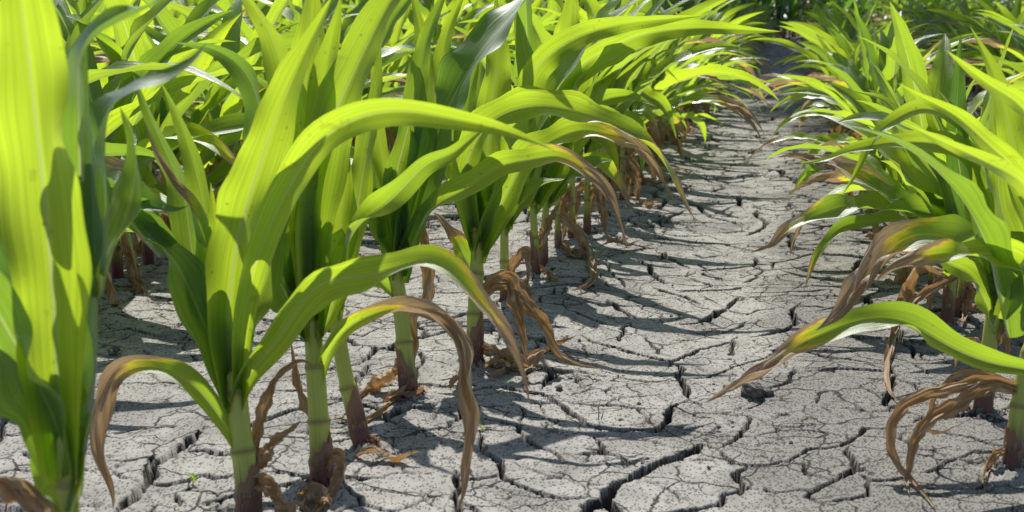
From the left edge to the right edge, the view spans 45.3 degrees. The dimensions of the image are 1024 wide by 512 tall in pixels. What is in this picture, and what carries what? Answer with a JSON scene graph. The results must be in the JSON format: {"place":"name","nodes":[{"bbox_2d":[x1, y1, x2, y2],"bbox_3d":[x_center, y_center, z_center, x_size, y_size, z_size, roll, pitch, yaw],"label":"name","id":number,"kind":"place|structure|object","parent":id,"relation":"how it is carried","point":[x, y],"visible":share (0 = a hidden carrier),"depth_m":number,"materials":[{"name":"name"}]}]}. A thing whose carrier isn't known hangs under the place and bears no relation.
{"place":"outdoors","nodes":[
{"label":"outdoors","id":0,"kind":"place"},
{"bbox_2d":[0,29,1023,511],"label":"ground","id":1,"kind":"structure","parent":0,"point":[826,409],"depth_m":1.75,"materials":[{"name":"soil"}]},
{"bbox_2d":[66,0,90,13],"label":"corn plant","id":2,"kind":"object","parent":1,"relation":"on","point":[82,6],"visible":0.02,"depth_m":4.73,"materials":[{"name":"green plant"}]},
{"bbox_2d":[67,0,135,68],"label":"corn plant","id":3,"kind":"object","parent":1,"relation":"on","point":[74,7],"visible":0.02,"depth_m":3.59,"materials":[{"name":"green plant"}]},
{"bbox_2d":[0,0,205,511],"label":"corn plant","id":4,"kind":"object","parent":1,"relation":"on","point":[68,214],"visible":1,"depth_m":0.87,"materials":[{"name":"green plant"}]},
{"bbox_2d":[52,0,181,231],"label":"corn plant","id":5,"kind":"object","parent":1,"relation":"on","point":[114,149],"visible":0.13,"depth_m":1.79,"materials":[{"name":"green plant"}]},
{"bbox_2d":[56,0,235,295],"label":"corn plant","id":6,"kind":"object","parent":1,"relation":"on","point":[212,142],"visible":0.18,"depth_m":2.27,"materials":[{"name":"green plant"}]},
{"bbox_2d":[65,0,263,202],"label":"corn plant","id":7,"kind":"object","parent":1,"relation":"on","point":[114,121],"visible":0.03,"depth_m":2.14,"materials":[{"name":"green plant"}]},
{"bbox_2d":[88,61,241,171],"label":"corn plant","id":8,"kind":"object","parent":1,"relation":"on","point":[114,162],"visible":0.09,"depth_m":1.93,"materials":[{"name":"green plant"}]},
{"bbox_2d":[133,0,203,132],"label":"corn plant","id":9,"kind":"object","parent":1,"relation":"on","point":[194,106],"depth_m":3.81,"materials":[{"name":"green plant"}]},
{"bbox_2d":[90,23,297,231],"bbox_3d":[-0.721,-0.279,2.764,0.698,0.524,0.268,5,13,22],"label":"corn plant","id":10,"kind":"object","parent":1,"relation":"on","point":[218,173],"visible":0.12,"depth_m":2.70,"materials":[{"name":"green plant"}]},
{"bbox_2d":[66,0,339,276],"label":"corn plant","id":11,"kind":"object","parent":1,"relation":"on","point":[112,50],"visible":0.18,"depth_m":2.49,"materials":[{"name":"green plant"}]},
{"bbox_2d":[55,0,354,305],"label":"corn plant","id":12,"kind":"object","parent":1,"relation":"on","point":[223,124],"visible":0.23,"depth_m":2.20,"materials":[{"name":"green plant"}]},
{"bbox_2d":[73,13,342,255],"bbox_3d":[-0.689,-0.264,2.656,0.735,0.542,0.268,-9,15,-36],"label":"corn plant","id":13,"kind":"object","parent":1,"relation":"on","point":[203,60],"visible":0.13,"depth_m":2.62,"materials":[{"name":"green plant"}]},
{"bbox_2d":[143,0,288,220],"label":"corn plant","id":14,"kind":"object","parent":1,"relation":"on","point":[166,20],"visible":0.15,"depth_m":2.76,"materials":[{"name":"green plant"}]},
{"bbox_2d":[171,0,274,145],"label":"corn plant","id":15,"kind":"object","parent":1,"relation":"on","point":[263,7],"visible":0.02,"depth_m":4.40,"materials":[{"name":"green plant"}]},
{"bbox_2d":[145,13,361,192],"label":"corn plant","id":16,"kind":"object","parent":1,"relation":"on","point":[157,37],"visible":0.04,"depth_m":2.92,"materials":[{"name":"green plant"}]},
{"bbox_2d":[150,0,406,158],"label":"corn plant","id":17,"kind":"object","parent":1,"relation":"on","point":[246,30],"visible":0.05,"depth_m":3.00,"materials":[{"name":"green plant"}]},
{"bbox_2d":[161,0,433,146],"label":"corn plant","id":18,"kind":"object","parent":1,"relation":"on","point":[347,23],"visible":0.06,"depth_m":3.37,"materials":[{"name":"green plant"}]},
{"bbox_2d":[167,2,434,164],"bbox_3d":[-0.625,-0.364,3.087,0.883,0.559,0.281,3,12,14],"label":"corn plant","id":19,"kind":"object","parent":1,"relation":"on","point":[184,10],"visible":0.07,"depth_m":3.10,"materials":[{"name":"green plant"}]},
{"bbox_2d":[296,481,332,506],"bbox_3d":[-0.211,0.260,1.331,0.063,0.021,0.024,10,16,40],"label":"leaf scrap","id":20,"kind":"object","parent":1,"relation":"on","point":[316,492],"visible":1,"depth_m":1.33,"materials":[{"name":"plant"}]},
{"bbox_2d":[170,0,460,145],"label":"corn plant","id":21,"kind":"object","parent":1,"relation":"on","point":[288,14],"visible":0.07,"depth_m":3.49,"materials":[{"name":"green plant"}]},
{"bbox_2d":[257,49,382,450],"bbox_3d":[-0.208,-0.016,1.553,0.140,0.524,0.288,-9,15,-36],"label":"corn plant","id":22,"kind":"object","parent":1,"relation":"on","point":[362,177],"visible":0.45,"depth_m":1.51,"materials":[{"name":"green plant"}]},
{"bbox_2d":[240,0,402,99],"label":"corn plant","id":23,"kind":"object","parent":1,"relation":"on","point":[389,95],"visible":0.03,"depth_m":3.20,"materials":[{"name":"green plant"}]},
{"bbox_2d":[90,0,554,511],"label":"corn plant","id":24,"kind":"object","parent":1,"relation":"on","point":[225,253],"visible":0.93,"depth_m":1.26,"materials":[{"name":"green plant"}]},
{"bbox_2d":[178,0,497,511],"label":"corn plant","id":25,"kind":"object","parent":1,"relation":"on","point":[321,229],"visible":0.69,"depth_m":1.37,"materials":[{"name":"green plant"}]},
{"bbox_2d":[242,10,450,152],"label":"corn plant","id":26,"kind":"object","parent":1,"relation":"on","point":[390,138],"visible":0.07,"depth_m":3.58,"materials":[{"name":"green plant"}]},
{"bbox_2d":[353,443,421,461],"bbox_3d":[-0.149,0.235,1.452,0.085,0.019,0.018,3,12,13],"label":"leaf scrap","id":27,"kind":"object","parent":1,"relation":"on","point":[369,448],"visible":1,"depth_m":1.45,"materials":[{"name":"plant"}]},
{"bbox_2d":[324,0,466,144],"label":"corn plant","id":28,"kind":"object","parent":1,"relation":"on","point":[400,9],"visible":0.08,"depth_m":3.75,"materials":[{"name":"green plant"}]},
{"bbox_2d":[328,0,474,42],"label":"corn plant","id":29,"kind":"object","parent":1,"relation":"on","point":[410,17],"visible":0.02,"depth_m":4.54,"materials":[{"name":"green plant"}]},
{"bbox_2d":[382,385,430,402],"bbox_3d":[-0.141,0.187,1.676,0.079,0.021,0.024,-8,14,-33],"label":"leaf scrap","id":30,"kind":"object","parent":1,"relation":"on","point":[390,395],"visible":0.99,"depth_m":1.67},
{"bbox_2d":[301,0,514,87],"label":"corn plant","id":31,"kind":"object","parent":1,"relation":"on","point":[394,39],"visible":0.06,"depth_m":3.92,"materials":[{"name":"green plant"}]},
{"bbox_2d":[384,0,514,65],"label":"corn plant","id":32,"kind":"object","parent":1,"relation":"on","point":[473,14],"visible":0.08,"depth_m":4.38,"materials":[{"name":"green plant"}]},
{"bbox_2d":[411,0,491,42],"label":"corn plant","id":33,"kind":"object","parent":1,"relation":"on","point":[425,12],"visible":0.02,"depth_m":4.67,"materials":[{"name":"green plant"}]},
{"bbox_2d":[399,2,514,71],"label":"corn plant","id":34,"kind":"object","parent":1,"relation":"on","point":[435,38],"visible":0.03,"depth_m":4.08,"materials":[{"name":"green plant"}]},
{"bbox_2d":[406,0,514,78],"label":"corn plant","id":35,"kind":"object","parent":1,"relation":"on","point":[483,12],"visible":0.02,"depth_m":4.74,"materials":[{"name":"green plant"}]},
{"bbox_2d":[332,0,627,421],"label":"corn plant","id":36,"kind":"object","parent":1,"relation":"on","point":[402,227],"visible":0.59,"depth_m":1.71,"materials":[{"name":"green plant"}]},
{"bbox_2d":[483,354,515,368],"bbox_3d":[-0.011,0.157,1.817,0.062,0.024,0.024,-4,13,-17],"label":"leaf scrap","id":37,"kind":"object","parent":1,"relation":"on","point":[495,359],"visible":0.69,"depth_m":1.81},
{"bbox_2d":[481,0,560,87],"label":"corn plant","id":38,"kind":"object","parent":1,"relation":"on","point":[538,4],"visible":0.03,"depth_m":5.58,"materials":[{"name":"green plant"}]},
{"bbox_2d":[455,8,655,290],"bbox_3d":[0.149,-0.249,2.557,0.372,0.562,0.566,-6,13,-26],"label":"corn plant","id":39,"kind":"object","parent":1,"relation":"on","point":[612,96],"visible":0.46,"depth_m":2.64,"materials":[{"name":"green plant"}]},
{"bbox_2d":[433,0,694,374],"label":"corn plant","id":40,"kind":"object","parent":1,"relation":"on","point":[486,214],"visible":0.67,"depth_m":1.83,"materials":[{"name":"green plant"}]},
{"bbox_2d":[508,0,633,240],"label":"corn plant","id":41,"kind":"object","parent":1,"relation":"on","point":[567,203],"visible":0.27,"depth_m":2.79,"materials":[{"name":"green plant"}]},
{"bbox_2d":[514,0,632,266],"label":"corn plant","id":42,"kind":"object","parent":1,"relation":"on","point":[595,92],"visible":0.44,"depth_m":2.50,"materials":[{"name":"green plant"}]},
{"bbox_2d":[459,0,688,185],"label":"corn plant","id":43,"kind":"object","parent":1,"relation":"on","point":[678,124],"visible":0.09,"depth_m":3.61,"materials":[{"name":"green plant"}]},
{"bbox_2d":[475,0,699,301],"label":"corn plant","id":44,"kind":"object","parent":1,"relation":"on","point":[551,62],"visible":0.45,"depth_m":2.16,"materials":[{"name":"green plant"}]},
{"bbox_2d":[498,0,726,236],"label":"corn plant","id":45,"kind":"object","parent":1,"relation":"on","point":[627,74],"visible":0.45,"depth_m":2.85,"materials":[{"name":"green plant"}]},
{"bbox_2d":[580,0,675,202],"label":"corn plant","id":46,"kind":"object","parent":1,"relation":"on","point":[629,168],"visible":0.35,"depth_m":3.32,"materials":[{"name":"green plant"}]},
{"bbox_2d":[544,0,738,214],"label":"corn plant","id":47,"kind":"object","parent":1,"relation":"on","point":[662,66],"visible":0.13,"depth_m":3.04,"materials":[{"name":"green plant"}]},
{"bbox_2d":[513,7,777,181],"bbox_3d":[0.338,-0.465,3.634,0.822,0.529,0.340,9,15,35],"label":"corn plant","id":48,"kind":"object","parent":1,"relation":"on","point":[680,75],"visible":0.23,"depth_m":3.60,"materials":[{"name":"green plant"}]},
{"bbox_2d":[522,0,780,281],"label":"corn plant","id":49,"kind":"object","parent":1,"relation":"on","point":[600,55],"visible":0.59,"depth_m":2.37,"materials":[{"name":"green plant"}]},
{"bbox_2d":[598,0,732,151],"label":"corn plant","id":50,"kind":"object","parent":1,"relation":"on","point":[708,77],"visible":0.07,"depth_m":3.89,"materials":[{"name":"green plant"}]},
{"bbox_2d":[591,0,742,192],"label":"corn plant","id":51,"kind":"object","parent":1,"relation":"on","point":[656,57],"visible":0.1,"depth_m":3.56,"materials":[{"name":"green plant"}]},
{"bbox_2d":[662,39,703,140],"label":"corn plant","id":52,"kind":"object","parent":1,"relation":"on","point":[672,94],"visible":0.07,"depth_m":4.75,"materials":[{"name":"green plant"}]},
{"bbox_2d":[664,86,725,138],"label":"corn plant","id":53,"kind":"object","parent":1,"relation":"on","point":[700,114],"visible":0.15,"depth_m":4.59,"materials":[{"name":"green plant"}]},
{"bbox_2d":[634,4,762,155],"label":"corn plant","id":54,"kind":"object","parent":1,"relation":"on","point":[688,89],"visible":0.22,"depth_m":4.28,"materials":[{"name":"green plant"}]},
{"bbox_2d":[635,58,763,168],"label":"corn plant","id":55,"kind":"object","parent":1,"relation":"on","point":[674,102],"visible":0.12,"depth_m":3.91,"materials":[{"name":"green plant"}]},
{"bbox_2d":[682,35,722,120],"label":"corn plant","id":56,"kind":"object","parent":1,"relation":"on","point":[686,108],"visible":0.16,"depth_m":5.31,"materials":[{"name":"green plant"}]},
{"bbox_2d":[645,71,760,163],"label":"corn plant","id":57,"kind":"object","parent":1,"relation":"on","point":[741,113],"visible":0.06,"depth_m":3.91,"materials":[{"name":"green plant"}]},
{"bbox_2d":[648,52,759,145],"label":"corn plant","id":58,"kind":"object","parent":1,"relation":"on","point":[694,117],"visible":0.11,"depth_m":4.23,"materials":[{"name":"green plant"}]},
{"bbox_2d":[660,0,755,144],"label":"corn plant","id":59,"kind":"object","parent":1,"relation":"on","point":[667,138],"visible":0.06,"depth_m":4.43,"materials":[{"name":"green plant"}]},
{"bbox_2d":[667,0,757,82],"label":"corn plant","id":60,"kind":"object","parent":1,"relation":"on","point":[729,13],"visible":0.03,"depth_m":6.28,"materials":[{"name":"green plant"}]},
{"bbox_2d":[660,7,765,113],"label":"corn plant","id":61,"kind":"object","parent":1,"relation":"on","point":[738,20],"visible":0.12,"depth_m":5.51,"materials":[{"name":"green plant"}]},
{"bbox_2d":[654,34,772,133],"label":"corn plant","id":62,"kind":"object","parent":1,"relation":"on","point":[745,89],"visible":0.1,"depth_m":4.88,"materials":[{"name":"green plant"}]},
{"bbox_2d":[681,59,747,113],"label":"corn plant","id":63,"kind":"object","parent":1,"relation":"on","point":[696,107],"visible":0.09,"depth_m":5.41,"materials":[{"name":"green plant"}]},
{"bbox_2d":[658,7,775,103],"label":"corn plant","id":64,"kind":"object","parent":1,"relation":"on","point":[750,24],"visible":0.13,"depth_m":5.93,"materials":[{"name":"green plant"}]},
{"bbox_2d":[676,34,767,129],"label":"corn plant","id":65,"kind":"object","parent":1,"relation":"on","point":[689,46],"visible":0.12,"depth_m":5.04,"materials":[{"name":"green plant"}]},
{"bbox_2d":[672,4,778,76],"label":"corn plant","id":66,"kind":"object","parent":1,"relation":"on","point":[749,68],"visible":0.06,"depth_m":6.55,"materials":[{"name":"green plant"}]},
{"bbox_2d":[684,16,788,113],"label":"corn plant","id":67,"kind":"object","parent":1,"relation":"on","point":[706,108],"visible":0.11,"depth_m":5.52,"materials":[{"name":"green plant"}]},
{"bbox_2d":[741,383,764,398],"bbox_3d":[0.338,0.189,1.727,0.028,0.024,0.042,-8,15,-34],"label":"soil clod","id":68,"kind":"object","parent":1,"relation":"on","point":[752,390],"visible":0.96,"depth_m":1.72,"materials":[{"name":"soil"}]},
{"bbox_2d":[762,31,875,130],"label":"corn plant","id":69,"kind":"object","parent":1,"relation":"on","point":[820,52],"visible":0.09,"depth_m":4.70,"materials":[{"name":"green plant"}]},
{"bbox_2d":[789,9,869,74],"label":"corn plant","id":70,"kind":"object","parent":1,"relation":"on","point":[852,34],"visible":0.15,"depth_m":6.89,"materials":[{"name":"green plant"}]},
{"bbox_2d":[773,16,891,107],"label":"corn plant","id":71,"kind":"object","parent":1,"relation":"on","point":[830,24],"visible":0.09,"depth_m":6.16,"materials":[{"name":"green plant"}]},
{"bbox_2d":[750,26,928,129],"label":"corn plant","id":72,"kind":"object","parent":1,"relation":"on","point":[809,38],"visible":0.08,"depth_m":4.79,"materials":[{"name":"green plant"}]},
{"bbox_2d":[777,11,907,179],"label":"corn plant","id":73,"kind":"object","parent":1,"relation":"on","point":[889,67],"visible":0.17,"depth_m":3.47,"materials":[{"name":"green plant"}]},
{"bbox_2d":[772,0,916,143],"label":"corn plant","id":74,"kind":"object","parent":1,"relation":"on","point":[864,63],"visible":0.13,"depth_m":4.14,"materials":[{"name":"green plant"}]},
{"bbox_2d":[797,97,893,214],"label":"corn plant","id":75,"kind":"object","parent":1,"relation":"on","point":[888,171],"visible":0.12,"depth_m":3.06,"materials":[{"name":"green plant"}]},
{"bbox_2d":[824,27,870,108],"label":"corn plant","id":76,"kind":"object","parent":1,"relation":"on","point":[839,37],"visible":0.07,"depth_m":5.82,"materials":[{"name":"green plant"}]},
{"bbox_2d":[751,0,952,133],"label":"corn plant","id":77,"kind":"object","parent":1,"relation":"on","point":[837,128],"visible":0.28,"depth_m":4.36,"materials":[{"name":"green plant"}]},
{"bbox_2d":[793,61,910,210],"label":"corn plant","id":78,"kind":"object","parent":1,"relation":"on","point":[852,97],"visible":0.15,"depth_m":2.94,"materials":[{"name":"green plant"}]},
{"bbox_2d":[785,19,923,107],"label":"corn plant","id":79,"kind":"object","parent":1,"relation":"on","point":[816,66],"visible":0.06,"depth_m":5.75,"materials":[{"name":"green plant"}]},
{"bbox_2d":[808,84,908,237],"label":"corn plant","id":80,"kind":"object","parent":1,"relation":"on","point":[898,178],"visible":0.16,"depth_m":2.80,"materials":[{"name":"green plant"}]},
{"bbox_2d":[745,75,982,191],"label":"corn plant","id":81,"kind":"object","parent":1,"relation":"on","point":[833,93],"visible":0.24,"depth_m":3.20,"materials":[{"name":"green plant"}]},
{"bbox_2d":[705,27,1023,511],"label":"corn plant","id":82,"kind":"object","parent":1,"relation":"on","point":[996,240],"visible":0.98,"depth_m":1.38,"materials":[{"name":"green plant"}]},
{"bbox_2d":[758,20,970,142],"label":"corn plant","id":83,"kind":"object","parent":1,"relation":"on","point":[831,48],"visible":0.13,"depth_m":4.54,"materials":[{"name":"green plant"}]},
{"bbox_2d":[791,1,940,124],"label":"corn plant","id":84,"kind":"object","parent":1,"relation":"on","point":[851,19],"visible":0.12,"depth_m":5.08,"materials":[{"name":"green plant"}]},
{"bbox_2d":[848,7,888,140],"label":"corn plant","id":85,"kind":"object","parent":1,"relation":"on","point":[855,135],"visible":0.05,"depth_m":3.95,"materials":[{"name":"green plant"}]},
{"bbox_2d":[750,76,987,401],"bbox_3d":[0.716,-0.049,1.871,0.695,0.458,0.626,3,12,13],"label":"corn plant","id":86,"kind":"object","parent":1,"relation":"on","point":[933,196],"visible":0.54,"depth_m":2.07,"materials":[{"name":"green plant"}]},
{"bbox_2d":[809,17,936,102],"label":"corn plant","id":87,"kind":"object","parent":1,"relation":"on","point":[845,34],"visible":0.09,"depth_m":5.49,"materials":[{"name":"green plant"}]},
{"bbox_2d":[770,49,976,134],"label":"corn plant","id":88,"kind":"object","parent":1,"relation":"on","point":[851,70],"visible":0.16,"depth_m":3.77,"materials":[{"name":"green plant"}]},
{"bbox_2d":[800,36,947,194],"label":"corn plant","id":89,"kind":"object","parent":1,"relation":"on","point":[853,86],"visible":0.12,"depth_m":3.30,"materials":[{"name":"green plant"}]},
{"bbox_2d":[754,10,997,110],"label":"corn plant","id":90,"kind":"object","parent":1,"relation":"on","point":[869,46],"visible":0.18,"depth_m":3.75,"materials":[{"name":"green plant"}]},
{"bbox_2d":[797,13,982,137],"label":"corn plant","id":91,"kind":"object","parent":1,"relation":"on","point":[809,100],"visible":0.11,"depth_m":4.14,"materials":[{"name":"green plant"}]},
{"bbox_2d":[765,56,1023,274],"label":"corn plant","id":92,"kind":"object","parent":1,"relation":"on","point":[836,176],"visible":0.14,"depth_m":2.45,"materials":[{"name":"green plant"}]},
{"bbox_2d":[863,124,934,287],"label":"corn plant","id":93,"kind":"object","parent":1,"relation":"on","point":[902,275],"visible":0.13,"depth_m":2.31,"materials":[{"name":"green plant"}]},
{"bbox_2d":[790,1,1023,256],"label":"corn plant","id":94,"kind":"object","parent":1,"relation":"on","point":[911,58],"visible":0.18,"depth_m":2.54,"materials":[{"name":"green plant"}]},
{"bbox_2d":[801,35,1023,413],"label":"corn plant","id":95,"kind":"object","parent":1,"relation":"on","point":[977,271],"visible":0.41,"depth_m":1.60,"materials":[{"name":"green plant"}]},
{"bbox_2d":[837,27,1013,324],"bbox_3d":[0.782,-0.125,2.076,0.619,0.520,0.280,-2,12,-8],"label":"corn plant","id":96,"kind":"object","parent":1,"relation":"on","point":[966,292],"visible":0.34,"depth_m":2.09,"materials":[{"name":"green plant"}]},
{"bbox_2d":[915,0,1007,52],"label":"corn plant","id":97,"kind":"object","parent":1,"relation":"on","point":[965,5],"visible":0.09,"depth_m":7.52,"materials":[{"name":"green plant"}]},
{"bbox_2d":[927,0,1000,78],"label":"corn plant","id":98,"kind":"object","parent":1,"relation":"on","point":[945,17],"visible":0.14,"depth_m":7.29,"materials":[{"name":"green plant"}]},
{"bbox_2d":[919,0,1023,105],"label":"corn plant","id":99,"kind":"object","parent":1,"relation":"on","point":[1016,12],"visible":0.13,"depth_m":5.92,"materials":[{"name":"green plant"}]},
{"bbox_2d":[926,0,1020,83],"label":"corn plant","id":100,"kind":"object","parent":1,"relation":"on","point":[986,6],"visible":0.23,"depth_m":5.56,"materials":[{"name":"green plant"}]},
{"bbox_2d":[926,9,1023,76],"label":"corn plant","id":101,"kind":"object","parent":1,"relation":"on","point":[994,51],"visible":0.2,"depth_m":5.77,"materials":[{"name":"green plant"}]},
{"bbox_2d":[928,0,1023,91],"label":"corn plant","id":102,"kind":"object","parent":1,"relation":"on","point":[994,32],"visible":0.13,"depth_m":7.00,"materials":[{"name":"green plant"}]},
{"bbox_2d":[953,2,1023,75],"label":"corn plant","id":103,"kind":"object","parent":1,"relation":"on","point":[1005,12],"visible":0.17,"depth_m":5.65,"materials":[{"name":"green plant"}]},
{"bbox_2d":[962,13,1023,110],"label":"corn plant","id":104,"kind":"object","parent":1,"relation":"on","point":[1016,52],"visible":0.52,"depth_m":4.66,"materials":[{"name":"green plant"}]},
{"bbox_2d":[970,17,1023,81],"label":"corn plant","id":105,"kind":"object","parent":1,"relation":"on","point":[1020,40],"visible":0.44,"depth_m":4.96,"materials":[{"name":"green plant"}]},
{"bbox_2d":[971,10,1023,72],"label":"corn plant","id":106,"kind":"object","parent":1,"relation":"on","point":[1018,68],"visible":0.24,"depth_m":5.20,"materials":[{"name":"green plant"}]},
{"bbox_2d":[65,0,1023,69],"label":"corn field","id":107,"kind":"structure","parent":0,"point":[775,14],"depth_m":11.02,"materials":[{"name":"green plant"}]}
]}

